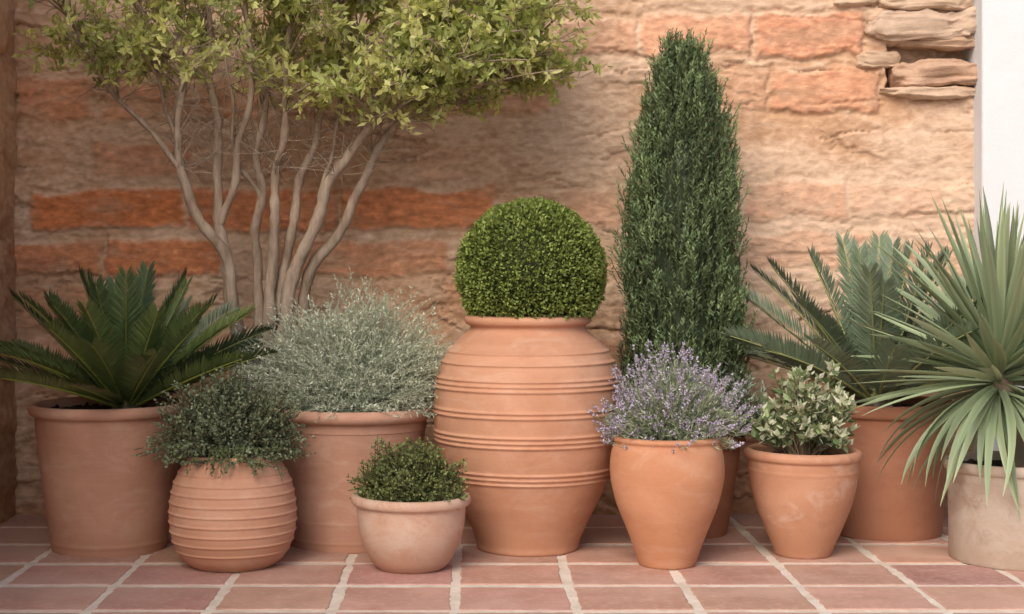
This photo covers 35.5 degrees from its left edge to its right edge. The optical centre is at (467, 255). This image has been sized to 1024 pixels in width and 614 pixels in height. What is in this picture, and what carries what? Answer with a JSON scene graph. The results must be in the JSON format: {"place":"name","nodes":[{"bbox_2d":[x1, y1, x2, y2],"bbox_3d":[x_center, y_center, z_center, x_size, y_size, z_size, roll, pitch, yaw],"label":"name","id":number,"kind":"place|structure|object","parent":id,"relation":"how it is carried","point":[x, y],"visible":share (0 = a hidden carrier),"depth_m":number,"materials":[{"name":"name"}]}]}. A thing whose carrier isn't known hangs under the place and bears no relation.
{"place":"outdoors","nodes":[
{"label":"outdoors","id":0,"kind":"place"},
{"bbox_2d":[0,514,1023,613],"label":"tiled floor","id":1,"kind":"structure","parent":0,"point":[368,571],"depth_m":4.61,"materials":[{"name":"tile"}]},
{"bbox_2d":[0,0,19,523],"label":"adobe side wall","id":2,"kind":"structure","parent":1,"relation":"on","point":[9,116],"depth_m":5.70,"materials":[{"name":"brown paint"}]},
{"bbox_2d":[28,396,189,557],"bbox_3d":[-1.154,0.705,5.150,0.510,0.474,0.507,0,0,0],"label":"terracotta pot","id":3,"kind":"object","parent":1,"relation":"on","point":[106,493],"visible":0.86,"depth_m":4.97,"materials":[{"name":"ceramic"}]},
{"bbox_2d":[0,260,282,408],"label":"sago palm","id":4,"kind":"object","parent":3,"relation":"in","point":[128,353],"visible":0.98,"depth_m":5.00,"materials":[{"name":"green plant"}]},
{"bbox_2d":[168,455,297,572],"bbox_3d":[-0.714,0.768,4.860,0.390,0.343,0.390,0,0,0],"label":"ribbed terracotta pot","id":5,"kind":"object","parent":1,"relation":"on","point":[238,517],"visible":0.86,"depth_m":4.71,"materials":[{"name":"ceramic"}]},
{"bbox_2d":[133,355,315,478],"bbox_3d":[-0.747,0.484,4.862,0.580,0.372,0.437,0,0,0],"label":"trailing herb","id":6,"kind":"object","parent":5,"relation":"in","point":[230,421],"visible":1,"depth_m":4.78,"materials":[{"name":"green plant"}]},
{"bbox_2d":[275,406,432,553],"bbox_3d":[-0.385,0.714,5.249,0.558,0.453,0.557,0,0,0],"label":"terracotta pot","id":7,"kind":"object","parent":1,"relation":"on","point":[326,510],"visible":0.44,"depth_m":5.04,"materials":[{"name":"ceramic"}]},
{"bbox_2d":[227,267,455,423],"bbox_3d":[-0.370,0.281,5.263,0.819,0.497,0.752,0,0,32],"label":"silver santolina","id":8,"kind":"object","parent":7,"relation":"in","point":[344,371],"visible":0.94,"depth_m":5.15,"materials":[{"name":"green plant"}]},
{"bbox_2d":[351,491,470,573],"bbox_3d":[-0.171,0.826,4.810,0.361,0.228,0.363,0,0,0],"label":"terracotta bowl pot","id":9,"kind":"object","parent":1,"relation":"on","point":[410,537],"visible":0.87,"depth_m":4.68,"materials":[{"name":"ceramic"}]},
{"bbox_2d":[346,435,468,511],"bbox_3d":[-0.182,0.650,4.806,0.377,0.223,0.359,0,0,0],"label":"thyme plant","id":10,"kind":"object","parent":9,"relation":"in","point":[413,473],"visible":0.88,"depth_m":4.75,"materials":[{"name":"green plant"}]},
{"bbox_2d":[13,0,974,514],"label":"stone wall","id":11,"kind":"structure","parent":1,"relation":"on","point":[831,140],"depth_m":5.80,"materials":[{"name":"beige stone"}]},
{"bbox_2d":[833,0,879,7],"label":"stone","id":12,"kind":"object","parent":11,"relation":"attached to","point":[849,3],"visible":0.69,"depth_m":5.78,"materials":[{"name":"beige stone"}]},
{"bbox_2d":[855,50,900,68],"bbox_3d":[1.488,-0.713,5.844,0.167,0.081,0.121,0,0,0],"label":"stone","id":13,"kind":"object","parent":11,"relation":"attached to","point":[872,59],"visible":0.79,"depth_m":5.79,"materials":[{"name":"beige stone"}]},
{"bbox_2d":[863,6,976,48],"bbox_3d":[1.658,-0.830,5.816,0.454,0.149,0.150,0,0,0],"label":"stone","id":14,"kind":"object","parent":11,"relation":"attached to","point":[891,28],"visible":0.85,"depth_m":5.77,"materials":[{"name":"beige stone"}]},
{"bbox_2d":[877,0,972,11],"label":"stone","id":15,"kind":"object","parent":11,"relation":"attached to","point":[942,5],"visible":0.81,"depth_m":5.76,"materials":[{"name":"beige stone"}]},
{"bbox_2d":[878,86,975,99],"bbox_3d":[1.683,-0.590,5.815,0.406,0.054,0.134,0,0,0],"label":"stone","id":16,"kind":"object","parent":11,"relation":"attached to","point":[930,93],"visible":0.85,"depth_m":5.76,"materials":[{"name":"beige stone"}]},
{"bbox_2d":[887,58,976,87],"bbox_3d":[1.716,-0.661,5.820,0.362,0.128,0.139,0,0,0],"label":"stone","id":17,"kind":"object","parent":11,"relation":"attached to","point":[930,72],"visible":0.85,"depth_m":5.77,"materials":[{"name":"beige stone"}]},
{"bbox_2d":[893,37,974,52],"bbox_3d":[1.703,-0.768,5.835,0.309,0.051,0.132,0,0,0],"label":"stone","id":18,"kind":"object","parent":11,"relation":"attached to","point":[955,44],"visible":0.9,"depth_m":5.79,"materials":[{"name":"brown stone"}]},
{"bbox_2d":[432,315,622,556],"bbox_3d":[0.193,0.563,5.149,0.620,0.754,0.617,0,0,0],"label":"terracotta jar","id":19,"kind":"object","parent":1,"relation":"on","point":[514,425],"visible":0.89,"depth_m":4.93,"materials":[{"name":"ceramic"}]},
{"bbox_2d":[453,196,607,320],"bbox_3d":[0.202,0.011,5.151,0.502,0.409,0.502,0,0,0],"label":"boxwood topiary ball","id":20,"kind":"object","parent":19,"relation":"on","point":[535,257],"visible":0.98,"depth_m":4.99,"materials":[{"name":"green plant"}]},
{"bbox_2d":[610,433,724,569],"bbox_3d":[0.606,0.743,4.870,0.347,0.395,0.349,0,0,0],"label":"terracotta pot","id":21,"kind":"object","parent":1,"relation":"on","point":[667,500],"visible":0.97,"depth_m":4.74,"materials":[{"name":"ceramic"}]},
{"bbox_2d":[586,340,764,452],"bbox_3d":[0.617,0.426,4.891,0.548,0.338,0.522,0,0,0],"label":"lavender plant","id":22,"kind":"object","parent":21,"relation":"in","point":[684,409],"visible":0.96,"depth_m":4.82,"materials":[{"name":"purple plant"}]},
{"bbox_2d":[705,436,745,538],"bbox_3d":[0.745,0.768,5.420,0.386,0.344,0.386,0,0,0],"label":"terracotta pot","id":23,"kind":"object","parent":1,"relation":"on","point":[719,524],"visible":0.12,"depth_m":5.32,"materials":[{"name":"ceramic"}]},
{"bbox_2d":[606,26,757,415],"bbox_3d":[0.727,-0.076,5.456,0.523,1.432,0.493,0,0,0],"label":"columnar cypress","id":24,"kind":"object","parent":23,"relation":"on","point":[681,230],"visible":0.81,"depth_m":5.34,"materials":[{"name":"green plant"}]},
{"bbox_2d":[717,358,771,437],"bbox_3d":[0.884,0.472,5.328,0.285,0.263,0.248,0,0,0],"label":"blue sage","id":25,"kind":"object","parent":23,"relation":"on","point":[745,399],"visible":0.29,"depth_m":5.29,"materials":[{"name":"plant"}]},
{"bbox_2d":[743,442,862,559],"bbox_3d":[1.052,0.772,5.030,0.368,0.337,0.368,0,0,0],"label":"terracotta bowl pot","id":26,"kind":"object","parent":1,"relation":"on","point":[803,503],"visible":0.96,"depth_m":4.91,"materials":[{"name":"ceramic"}]},
{"bbox_2d":[738,359,860,454],"bbox_3d":[1.043,0.485,5.028,0.386,0.317,0.326,0,0,0],"label":"variegated pittosporum","id":27,"kind":"object","parent":26,"relation":"in","point":[805,420],"visible":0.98,"depth_m":4.98,"materials":[{"name":"green plant"}]},
{"bbox_2d":[836,395,952,541],"bbox_3d":[1.420,0.714,5.429,0.468,0.452,0.468,0,0,0],"label":"terracotta pot","id":28,"kind":"object","parent":1,"relation":"on","point":[884,507],"visible":0.45,"depth_m":5.25,"materials":[{"name":"ceramic"}]},
{"bbox_2d":[717,230,1023,406],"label":"sago palm","id":29,"kind":"object","parent":28,"relation":"in","point":[841,342],"visible":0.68,"depth_m":5.22,"materials":[{"name":"green plant"}]},
{"bbox_2d":[943,451,1023,570],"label":"weathered clay pot","id":30,"kind":"object","parent":1,"relation":"on","point":[983,533],"visible":0.74,"depth_m":4.82,"materials":[{"name":"ceramic"}]},
{"bbox_2d":[835,183,1023,517],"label":"yucca plant","id":31,"kind":"object","parent":30,"relation":"in","point":[989,352],"visible":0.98,"depth_m":4.87,"materials":[{"name":"green plant"}]},
{"bbox_2d":[964,0,1023,450],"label":"white plaster wall","id":32,"kind":"structure","parent":1,"relation":"on","point":[995,54],"depth_m":5.70,"materials":[{"name":"white paint"}]},
{"bbox_2d":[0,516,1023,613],"bbox_3d":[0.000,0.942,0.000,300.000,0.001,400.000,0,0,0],"label":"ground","id":33,"kind":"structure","parent":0,"point":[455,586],"depth_m":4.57,"materials":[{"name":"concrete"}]},
{"bbox_2d":[12,0,612,395],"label":"olive tree","id":34,"kind":"object","parent":33,"relation":"on","point":[432,50],"visible":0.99,"depth_m":5.38,"materials":[{"name":"green plant"}]}
]}

